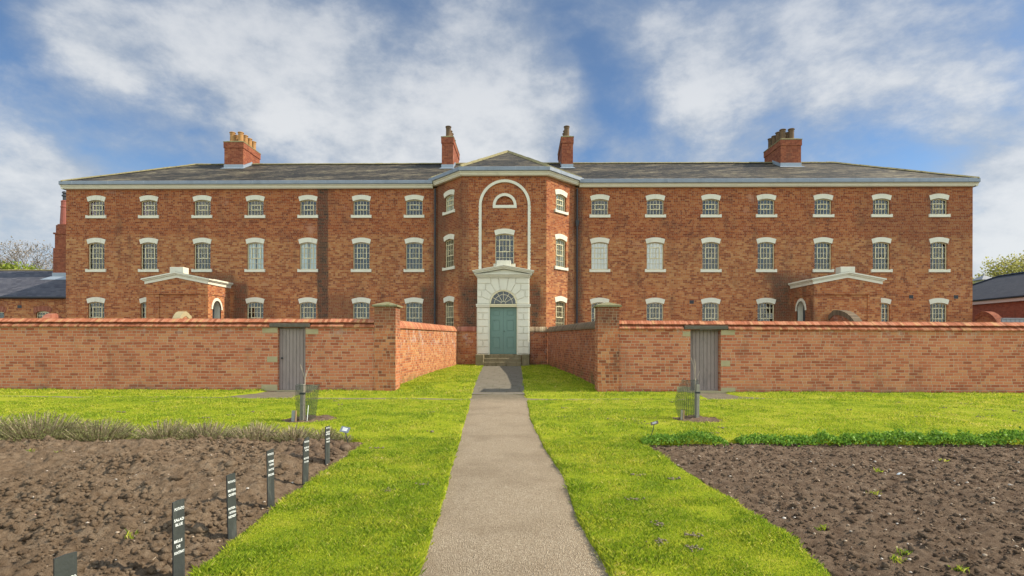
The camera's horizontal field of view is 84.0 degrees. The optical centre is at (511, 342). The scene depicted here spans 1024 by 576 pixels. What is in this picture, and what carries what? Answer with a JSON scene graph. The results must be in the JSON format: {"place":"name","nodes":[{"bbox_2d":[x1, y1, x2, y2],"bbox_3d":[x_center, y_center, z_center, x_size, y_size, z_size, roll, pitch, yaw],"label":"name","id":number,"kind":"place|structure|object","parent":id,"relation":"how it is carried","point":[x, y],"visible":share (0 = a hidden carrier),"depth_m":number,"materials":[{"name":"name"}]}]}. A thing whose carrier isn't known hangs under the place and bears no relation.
{"place":"outdoors","nodes":[
{"label":"outdoors","id":0,"kind":"place"},
{"bbox_2d":[42,313,62,317],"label":"yard wall","id":1,"kind":"structure","parent":0,"point":[52,315],"depth_m":29.17,"materials":[{"name":"brick"}]},
{"bbox_2d":[0,434,363,575],"bbox_3d":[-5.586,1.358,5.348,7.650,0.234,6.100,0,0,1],"label":"soil","id":2,"kind":"structure","parent":0,"point":[40,466],"depth_m":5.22,"materials":[{"name":"brown soil"}]},
{"bbox_2d":[0,414,38,433],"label":"lavender bush","id":3,"kind":"object","parent":2,"relation":"on","point":[11,421],"visible":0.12,"depth_m":8.28,"materials":[{"name":"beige plant"}]},
{"bbox_2d":[0,409,95,441],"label":"lavender bush","id":4,"kind":"object","parent":2,"relation":"on","point":[34,429],"visible":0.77,"depth_m":7.81,"materials":[{"name":"green plant"}]},
{"bbox_2d":[53,551,76,575],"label":"plant label","id":5,"kind":"object","parent":2,"relation":"on","point":[65,565],"visible":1,"depth_m":2.68,"materials":[{"name":"stone"}]},
{"bbox_2d":[53,417,139,441],"bbox_3d":[-5.792,1.216,8.026,1.138,0.380,0.975,0,0,1],"label":"lavender bush","id":6,"kind":"object","parent":2,"relation":"on","point":[115,433],"visible":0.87,"depth_m":7.89,"materials":[{"name":"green plant"}]},
{"bbox_2d":[126,418,206,439],"bbox_3d":[-4.814,1.233,8.017,1.076,0.351,0.919,0,0,1],"label":"lavender bush","id":7,"kind":"object","parent":2,"relation":"on","point":[166,431],"visible":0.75,"depth_m":7.86,"materials":[{"name":"beige plant"}]},
{"bbox_2d":[172,499,184,575],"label":"plant label","id":8,"kind":"object","parent":2,"relation":"on","point":[178,537],"visible":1,"depth_m":3.42,"materials":[{"name":"stone"}]},
{"bbox_2d":[14,438,360,570],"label":"pebbles","id":9,"kind":"object","parent":2,"relation":"on","point":[159,477],"visible":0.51,"depth_m":5.21,"materials":[{"name":"stone"}]},
{"bbox_2d":[171,419,239,440],"bbox_3d":[-4.269,1.243,8.028,0.956,0.333,0.799,0,0,1],"label":"lavender bush","id":10,"kind":"object","parent":2,"relation":"on","point":[213,432],"visible":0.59,"depth_m":7.94,"materials":[{"name":"beige plant"}]},
{"bbox_2d":[226,473,236,539],"bbox_3d":[-2.044,1.194,4.146,0.010,0.482,0.099,0,0,16],"label":"plant label","id":11,"kind":"object","parent":2,"relation":"on","point":[231,505],"visible":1,"depth_m":4.14,"materials":[{"name":"stone"}]},
{"bbox_2d":[225,420,284,441],"bbox_3d":[-3.604,1.254,8.026,0.866,0.315,0.816,0,0,1],"label":"lavender bush","id":12,"kind":"object","parent":2,"relation":"on","point":[259,433],"visible":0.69,"depth_m":7.92,"materials":[{"name":"beige plant"}]},
{"bbox_2d":[266,448,274,506],"bbox_3d":[-2.111,1.182,4.974,0.010,0.505,0.100,0,0,16],"label":"plant label","id":13,"kind":"object","parent":2,"relation":"on","point":[270,477],"visible":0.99,"depth_m":4.97,"materials":[{"name":"stone"}]},
{"bbox_2d":[271,423,319,442],"bbox_3d":[-3.075,1.278,8.037,0.708,0.268,0.681,0,0,1],"label":"lavender bush","id":14,"kind":"object","parent":2,"relation":"on","point":[289,434],"visible":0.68,"depth_m":7.98,"materials":[{"name":"beige plant"}]},
{"bbox_2d":[302,436,308,484],"bbox_3d":[-2.084,1.195,5.747,0.010,0.480,0.104,0,0,16],"label":"plant label","id":15,"kind":"object","parent":2,"relation":"on","point":[305,469],"visible":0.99,"depth_m":5.74,"materials":[{"name":"stone"}]},
{"bbox_2d":[276,438,355,464],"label":"soil clods","id":16,"kind":"object","parent":2,"relation":"on","point":[317,452],"visible":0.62,"depth_m":7.13,"materials":[{"name":"brown soil"}]},
{"bbox_2d":[309,428,344,439],"bbox_3d":[-2.626,1.299,8.043,0.524,0.229,0.589,0,0,1],"label":"lavender bush","id":17,"kind":"object","parent":2,"relation":"on","point":[321,435],"visible":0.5,"depth_m":8.01,"materials":[{"name":"beige plant"}]},
{"bbox_2d":[325,426,329,464],"bbox_3d":[-2.155,1.204,6.642,0.010,0.462,0.088,0,0,16],"label":"plant label","id":18,"kind":"object","parent":2,"relation":"on","point":[327,444],"visible":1,"depth_m":6.64,"materials":[{"name":"stone"}]},
{"bbox_2d":[339,426,349,441],"bbox_3d":[-2.297,1.287,7.820,0.135,0.277,0.072,0,0,4],"label":"plant plaque","id":19,"kind":"object","parent":2,"relation":"on","point":[344,429],"visible":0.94,"depth_m":7.82,"materials":[{"name":"metal"}]},
{"bbox_2d":[337,433,353,442],"bbox_3d":[-2.353,1.343,8.028,0.294,0.144,0.355,0,0,1],"label":"lavender bush","id":20,"kind":"object","parent":2,"relation":"on","point":[349,438],"visible":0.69,"depth_m":8.03,"materials":[{"name":"beige plant"}]},
{"bbox_2d":[172,311,191,318],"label":"yard wall","id":21,"kind":"structure","parent":0,"point":[183,314],"depth_m":26.93,"materials":[{"name":"stone"}]},
{"bbox_2d":[20,391,865,399],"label":"cross path","id":22,"kind":"structure","parent":0,"point":[280,394],"depth_m":14.86,"materials":[{"name":"grey concrete"}]},
{"bbox_2d":[396,364,596,391],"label":"lawn","id":23,"kind":"structure","parent":0,"point":[544,386],"depth_m":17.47,"materials":[{"name":"green plant"}]},
{"bbox_2d":[372,302,402,390],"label":"brick pillar","id":24,"kind":"structure","parent":23,"relation":"on","point":[386,346],"depth_m":16.32,"materials":[{"name":"brick"}]},
{"bbox_2d":[593,302,621,391],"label":"brick pillar","id":25,"kind":"structure","parent":23,"relation":"on","point":[606,346],"depth_m":16.20,"materials":[{"name":"brick"}]},
{"bbox_2d":[472,366,524,394],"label":"paved path","id":26,"kind":"structure","parent":0,"point":[500,380],"depth_m":18.48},
{"bbox_2d":[0,387,1023,575],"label":"lawn","id":27,"kind":"structure","parent":0,"point":[776,422],"depth_m":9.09,"materials":[{"name":"green plant"}]},
{"bbox_2d":[282,415,335,422],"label":"soil","id":28,"kind":"structure","parent":27,"relation":"on","point":[323,417],"depth_m":10.29,"materials":[{"name":"brown soil"}]},
{"bbox_2d":[299,384,304,419],"bbox_3d":[-3.746,1.108,10.167,0.080,0.745,0.072,0,0,1],"label":"tree stake","id":29,"kind":"object","parent":28,"relation":"on","point":[302,389],"visible":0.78,"depth_m":10.14,"materials":[{"name":"wood"}]},
{"bbox_2d":[300,364,310,419],"bbox_3d":[-3.717,0.905,10.243,0.192,1.052,0.037,0,0,1],"label":"sapling","id":30,"kind":"object","parent":28,"relation":"on","point":[305,384],"visible":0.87,"depth_m":10.23,"materials":[{"name":"grey plant"}]},
{"bbox_2d":[295,384,319,420],"bbox_3d":[-3.689,1.067,10.266,0.430,0.635,0.344,0,0,1],"label":"tree guard","id":31,"kind":"object","parent":28,"relation":"on","point":[307,391],"visible":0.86,"depth_m":10.19,"materials":[{"name":"grey metal"}]},
{"bbox_2d":[382,483,703,551],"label":"worm casts","id":32,"kind":"object","parent":27,"relation":"on","point":[661,540],"visible":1,"depth_m":4.02,"materials":[{"name":"soil"}]},
{"bbox_2d":[672,415,721,422],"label":"soil","id":33,"kind":"structure","parent":27,"relation":"on","point":[700,419],"depth_m":10.38,"materials":[{"name":"brown soil"}]},
{"bbox_2d":[675,379,699,418],"bbox_3d":[3.251,1.042,10.545,0.442,0.720,0.353,0,0,1],"label":"tree guard","id":34,"kind":"object","parent":33,"relation":"on","point":[688,404],"visible":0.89,"depth_m":10.46,"materials":[{"name":"grey metal"}]},
{"bbox_2d":[691,358,699,416],"bbox_3d":[3.392,0.863,10.522,0.167,1.171,0.024,0,0,1],"label":"sapling","id":35,"kind":"object","parent":33,"relation":"on","point":[695,385],"visible":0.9,"depth_m":10.52,"materials":[{"name":"grey plant"}]},
{"bbox_2d":[695,384,699,417],"bbox_3d":[3.405,1.128,10.442,0.082,0.740,0.074,0,0,1],"label":"stake","id":36,"kind":"object","parent":33,"relation":"on","point":[697,391],"visible":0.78,"depth_m":10.41,"materials":[{"name":"wood"}]},
{"bbox_2d":[0,0,1023,282],"label":"sky","id":37,"kind":"structure","parent":0,"point":[88,88],"materials":[{"name":"blue"}]},
{"bbox_2d":[418,394,607,575],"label":"path","id":38,"kind":"structure","parent":0,"point":[507,509],"depth_m":4.78,"materials":[{"name":"beige gravel"}]},
{"bbox_2d":[116,400,1022,479],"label":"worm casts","id":39,"kind":"object","parent":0,"point":[431,431],"visible":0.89,"depth_m":10.21,"materials":[{"name":"soil"}]},
{"bbox_2d":[650,442,1023,575],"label":"soil","id":40,"kind":"structure","parent":0,"point":[922,551],"depth_m":5.16,"materials":[{"name":"brown soil"}]},
{"bbox_2d":[25,448,969,572],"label":"weeds","id":41,"kind":"object","parent":40,"relation":"on","point":[895,558],"visible":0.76,"depth_m":3.88,"materials":[{"name":"green plant"}]},
{"bbox_2d":[640,427,728,446],"bbox_3d":[2.403,1.329,7.982,1.193,0.272,0.544,0,0,1],"label":"herb clump","id":42,"kind":"object","parent":40,"relation":"on","point":[704,435],"visible":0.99,"depth_m":7.90,"materials":[{"name":"green plant"}]},
{"bbox_2d":[664,443,1023,572],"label":"pebbles","id":43,"kind":"object","parent":40,"relation":"on","point":[984,555],"visible":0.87,"depth_m":5.49,"materials":[{"name":"stone"}]},
{"bbox_2d":[709,447,1023,569],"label":"weeds","id":44,"kind":"object","parent":40,"relation":"on","point":[767,502],"visible":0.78,"depth_m":5.56,"materials":[{"name":"green plant"}]},
{"bbox_2d":[733,426,1023,446],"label":"herb row","id":45,"kind":"object","parent":40,"relation":"on","point":[962,437],"visible":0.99,"depth_m":7.96,"materials":[{"name":"green plant"}]},
{"bbox_2d":[828,310,862,321],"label":"yard wall","id":46,"kind":"structure","parent":0,"point":[841,315],"depth_m":25.78,"materials":[{"name":"brick"}]},
{"bbox_2d":[672,443,1023,573],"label":"straw scraps","id":47,"kind":"object","parent":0,"point":[895,513],"visible":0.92,"depth_m":5.22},
{"bbox_2d":[975,311,1001,321],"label":"yard wall","id":48,"kind":"structure","parent":0,"point":[985,316],"depth_m":28.36,"materials":[{"name":"brick"}]},
{"bbox_3d":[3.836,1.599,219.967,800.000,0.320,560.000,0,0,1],"label":"ground","id":49,"kind":"structure","parent":0,"visible":0},
{"bbox_2d":[0,260,41,269],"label":"spring tree","id":50,"kind":"object","parent":49,"relation":"on","point":[11,266],"visible":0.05,"depth_m":78.70,"materials":[{"name":"green plant"}]},
{"bbox_2d":[0,236,52,269],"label":"bare tree","id":51,"kind":"object","parent":49,"relation":"on","point":[13,256],"visible":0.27,"depth_m":86.52,"materials":[{"name":"grey plant"}]},
{"bbox_2d":[0,318,373,390],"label":"garden wall","id":52,"kind":"structure","parent":49,"relation":"on","point":[151,353],"depth_m":16.48,"materials":[{"name":"brick"}]},
{"bbox_2d":[400,321,457,384],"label":"garden wall","id":53,"kind":"structure","parent":49,"relation":"on","point":[426,348],"depth_m":20.64,"materials":[{"name":"brick"}]},
{"bbox_2d":[457,326,476,364],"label":"garden wall","id":54,"kind":"structure","parent":49,"relation":"on","point":[467,345],"depth_m":27.54,"materials":[{"name":"brick"}]},
{"bbox_2d":[530,327,546,364],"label":"garden wall","id":55,"kind":"structure","parent":49,"relation":"on","point":[538,345],"depth_m":27.48,"materials":[{"name":"brick"}]},
{"bbox_2d":[547,321,594,384],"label":"garden wall","id":56,"kind":"structure","parent":49,"relation":"on","point":[571,348],"depth_m":20.60,"materials":[{"name":"brick"}]},
{"bbox_2d":[619,320,1023,392],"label":"garden wall","id":57,"kind":"structure","parent":49,"relation":"on","point":[834,356],"depth_m":16.15,"materials":[{"name":"brick"}]},
{"bbox_2d":[973,250,1023,283],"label":"willow tree","id":58,"kind":"object","parent":49,"relation":"on","point":[1015,265],"visible":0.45,"depth_m":63.62,"materials":[{"name":"green plant"}]},
{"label":"yard","id":59,"kind":"structure","parent":0,"visible":0},
{"bbox_2d":[0,191,65,317],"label":"brick annex","id":60,"kind":"object","parent":59,"relation":"on","point":[25,293],"visible":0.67,"depth_m":35.46,"materials":[{"name":"red brick"}]},
{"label":"yard","id":61,"kind":"structure","parent":0,"visible":0},
{"bbox_2d":[58,125,980,365],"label":"workhouse building","id":62,"kind":"structure","parent":61,"relation":"on","point":[504,251],"depth_m":29.49,"materials":[{"name":"brick"}]},
{"bbox_2d":[85,195,105,217],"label":"window","id":63,"kind":"structure","parent":62,"relation":"in","point":[93,204],"depth_m":30.07,"materials":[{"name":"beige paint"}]},
{"bbox_2d":[85,238,105,271],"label":"window","id":64,"kind":"structure","parent":62,"relation":"in","point":[92,240],"depth_m":30.08,"materials":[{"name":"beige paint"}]},
{"bbox_2d":[86,297,105,317],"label":"window","id":65,"kind":"structure","parent":62,"relation":"in","point":[96,300],"depth_m":30.08,"materials":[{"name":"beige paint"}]},
{"bbox_2d":[139,297,145,317],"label":"window","id":66,"kind":"structure","parent":62,"relation":"in","point":[142,300],"depth_m":30.04,"materials":[{"name":"beige paint"}]},
{"bbox_2d":[138,195,158,217],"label":"window","id":67,"kind":"structure","parent":62,"relation":"in","point":[145,205],"depth_m":29.98,"materials":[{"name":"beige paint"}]},
{"bbox_2d":[138,238,158,271],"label":"window","id":68,"kind":"structure","parent":62,"relation":"in","point":[144,240],"depth_m":30.03,"materials":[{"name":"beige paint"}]},
{"bbox_2d":[191,195,211,217],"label":"window","id":69,"kind":"structure","parent":62,"relation":"in","point":[202,198],"depth_m":29.97,"materials":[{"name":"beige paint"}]},
{"bbox_2d":[191,238,211,271],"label":"window","id":70,"kind":"structure","parent":62,"relation":"in","point":[198,240],"depth_m":29.87,"materials":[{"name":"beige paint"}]},
{"bbox_2d":[244,238,264,271],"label":"window","id":71,"kind":"structure","parent":62,"relation":"in","point":[252,250],"depth_m":29.95,"materials":[{"name":"white glass"}]},
{"bbox_2d":[244,195,265,217],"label":"window","id":72,"kind":"structure","parent":62,"relation":"in","point":[255,198],"depth_m":29.81,"materials":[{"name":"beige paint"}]},
{"bbox_2d":[245,297,264,318],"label":"window","id":73,"kind":"structure","parent":62,"relation":"in","point":[254,300],"depth_m":29.92,"materials":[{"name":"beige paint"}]},
{"bbox_2d":[297,195,317,217],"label":"window","id":74,"kind":"structure","parent":62,"relation":"in","point":[307,198],"depth_m":29.77,"materials":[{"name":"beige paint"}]},
{"bbox_2d":[297,238,317,271],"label":"window","id":75,"kind":"structure","parent":62,"relation":"in","point":[304,246],"depth_m":29.92,"materials":[{"name":"beige paint"}]},
{"bbox_2d":[298,297,316,318],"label":"window","id":76,"kind":"structure","parent":62,"relation":"in","point":[307,300],"depth_m":29.88,"materials":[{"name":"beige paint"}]},
{"bbox_2d":[351,195,371,217],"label":"window","id":77,"kind":"structure","parent":62,"relation":"in","point":[360,198],"depth_m":29.72,"materials":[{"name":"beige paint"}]},
{"bbox_2d":[351,238,371,271],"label":"window","id":78,"kind":"structure","parent":62,"relation":"in","point":[366,241],"depth_m":29.83,"materials":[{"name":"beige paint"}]},
{"bbox_2d":[352,297,370,318],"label":"window","id":79,"kind":"structure","parent":62,"relation":"in","point":[360,300],"depth_m":29.83,"materials":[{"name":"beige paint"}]},
{"bbox_2d":[403,238,423,271],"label":"window","id":80,"kind":"structure","parent":62,"relation":"in","point":[418,240],"depth_m":29.68,"materials":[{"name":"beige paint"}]},
{"bbox_2d":[404,297,423,320],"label":"window","id":81,"kind":"structure","parent":62,"relation":"in","point":[413,300],"depth_m":29.68,"materials":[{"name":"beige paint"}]},
{"bbox_2d":[404,195,424,217],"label":"window","id":82,"kind":"structure","parent":62,"relation":"in","point":[409,198],"depth_m":29.67,"materials":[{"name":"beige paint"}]},
{"bbox_2d":[442,189,454,215],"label":"window","id":83,"kind":"structure","parent":62,"relation":"in","point":[450,209],"depth_m":28.89,"materials":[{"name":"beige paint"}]},
{"bbox_2d":[442,234,454,270],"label":"window","id":84,"kind":"structure","parent":62,"relation":"in","point":[450,236],"depth_m":28.91,"materials":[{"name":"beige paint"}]},
{"bbox_2d":[443,296,454,325],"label":"window","id":85,"kind":"structure","parent":62,"relation":"in","point":[447,299],"depth_m":28.90,"materials":[{"name":"beige paint"}]},
{"bbox_2d":[493,229,515,266],"bbox_3d":[-0.359,-4.650,28.056,1.080,1.882,0.520,0,0,1],"label":"window","id":86,"kind":"structure","parent":62,"relation":"in","point":[499,232],"depth_m":27.95,"materials":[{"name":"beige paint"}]},
{"bbox_2d":[554,234,567,270],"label":"window","id":87,"kind":"structure","parent":62,"relation":"in","point":[558,237],"depth_m":28.82,"materials":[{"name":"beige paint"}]},
{"bbox_2d":[555,296,566,325],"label":"window","id":88,"kind":"structure","parent":62,"relation":"in","point":[561,306],"depth_m":28.83,"materials":[{"name":"beige paint"}]},
{"bbox_2d":[554,189,568,215],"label":"window","id":89,"kind":"structure","parent":62,"relation":"in","point":[560,200],"depth_m":28.74,"materials":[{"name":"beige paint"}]},
{"bbox_2d":[589,194,609,217],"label":"window","id":90,"kind":"structure","parent":62,"relation":"in","point":[594,198],"depth_m":29.50,"materials":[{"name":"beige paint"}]},
{"bbox_2d":[589,237,609,271],"bbox_3d":[4.554,-4.560,29.570,1.080,1.807,0.240,0,0,1],"label":"window","id":91,"kind":"structure","parent":62,"relation":"in","point":[599,251],"depth_m":29.67,"materials":[{"name":"beige paint"}]},
{"bbox_2d":[590,298,609,321],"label":"window","id":92,"kind":"structure","parent":62,"relation":"in","point":[593,301],"depth_m":29.50,"materials":[{"name":"beige paint"}]},
{"bbox_2d":[645,298,664,320],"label":"window","id":93,"kind":"structure","parent":62,"relation":"in","point":[659,300],"depth_m":29.46,"materials":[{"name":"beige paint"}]},
{"bbox_2d":[645,194,665,217],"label":"window","id":94,"kind":"structure","parent":62,"relation":"in","point":[653,196],"depth_m":29.45,"materials":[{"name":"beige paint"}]},
{"bbox_2d":[645,237,665,271],"bbox_3d":[7.419,-4.553,29.520,1.080,1.807,0.240,0,0,1],"label":"window","id":95,"kind":"structure","parent":62,"relation":"in","point":[654,250],"depth_m":29.63,"materials":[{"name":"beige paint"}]},
{"bbox_2d":[700,194,721,217],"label":"window","id":96,"kind":"structure","parent":62,"relation":"in","point":[709,197],"depth_m":29.41,"materials":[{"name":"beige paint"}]},
{"bbox_2d":[700,237,721,271],"bbox_3d":[10.285,-4.546,29.610,1.080,1.807,0.520,0,0,1],"label":"window","id":97,"kind":"structure","parent":62,"relation":"in","point":[710,240],"depth_m":29.51,"materials":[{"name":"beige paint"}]},
{"bbox_2d":[701,298,720,320],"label":"window","id":98,"kind":"structure","parent":62,"relation":"in","point":[714,301],"depth_m":29.51,"materials":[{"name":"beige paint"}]},
{"bbox_2d":[756,298,775,320],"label":"window","id":99,"kind":"structure","parent":62,"relation":"in","point":[760,301],"depth_m":29.46,"materials":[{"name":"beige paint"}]},
{"bbox_2d":[756,194,776,217],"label":"window","id":100,"kind":"structure","parent":62,"relation":"in","point":[765,197],"depth_m":29.37,"materials":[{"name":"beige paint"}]},
{"bbox_2d":[756,237,776,271],"bbox_3d":[13.125,-4.539,29.561,1.080,1.807,0.520,0,0,1],"label":"window","id":101,"kind":"structure","parent":62,"relation":"in","point":[765,240],"depth_m":29.46,"materials":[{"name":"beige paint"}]},
{"bbox_2d":[812,237,833,271],"bbox_3d":[16.036,-4.532,29.510,1.080,1.807,0.520,0,0,1],"label":"window","id":102,"kind":"structure","parent":62,"relation":"in","point":[821,240],"depth_m":29.41,"materials":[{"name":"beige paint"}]},
{"bbox_2d":[813,194,833,216],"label":"window","id":103,"kind":"structure","parent":62,"relation":"in","point":[821,197],"depth_m":29.32,"materials":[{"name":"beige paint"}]},
{"bbox_2d":[871,194,892,216],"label":"window","id":104,"kind":"structure","parent":62,"relation":"in","point":[877,197],"depth_m":29.28,"materials":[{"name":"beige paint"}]},
{"bbox_2d":[871,237,892,271],"bbox_3d":[19.007,-4.525,29.458,1.080,1.807,0.520,0,0,1],"label":"window","id":105,"kind":"structure","parent":62,"relation":"in","point":[880,240],"depth_m":29.36,"materials":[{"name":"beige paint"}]},
{"bbox_2d":[881,298,890,321],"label":"window","id":106,"kind":"structure","parent":62,"relation":"in","point":[885,301],"depth_m":29.36,"materials":[{"name":"beige paint"}]},
{"bbox_2d":[929,298,948,321],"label":"window","id":107,"kind":"structure","parent":62,"relation":"in","point":[935,301],"depth_m":29.31,"materials":[{"name":"beige paint"}]},
{"bbox_2d":[928,194,950,216],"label":"window","id":108,"kind":"structure","parent":62,"relation":"in","point":[933,197],"depth_m":29.20,"materials":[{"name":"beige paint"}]},
{"bbox_2d":[928,237,950,271],"bbox_3d":[21.933,-4.518,29.407,1.080,1.807,0.520,0,0,1],"label":"window","id":109,"kind":"structure","parent":62,"relation":"in","point":[937,240],"depth_m":29.31,"materials":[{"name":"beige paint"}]},
{"bbox_2d":[972,271,1023,321],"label":"slate roofed building","id":110,"kind":"structure","parent":61,"relation":"on","point":[1002,296],"depth_m":36.59,"materials":[{"name":"stone"}]},
{"bbox_2d":[973,273,991,282],"bbox_3d":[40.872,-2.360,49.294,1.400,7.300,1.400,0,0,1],"label":"roof cupola","id":111,"kind":"object","parent":110,"relation":"on","point":[980,278],"visible":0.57,"depth_m":49.15,"materials":[{"name":"white paint"}]},
{"bbox_2d":[1000,318,1023,321],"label":"metal fence","id":112,"kind":"object","parent":61,"relation":"on","point":[1012,319],"visible":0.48,"depth_m":25.61,"materials":[{"name":"grey metal"}]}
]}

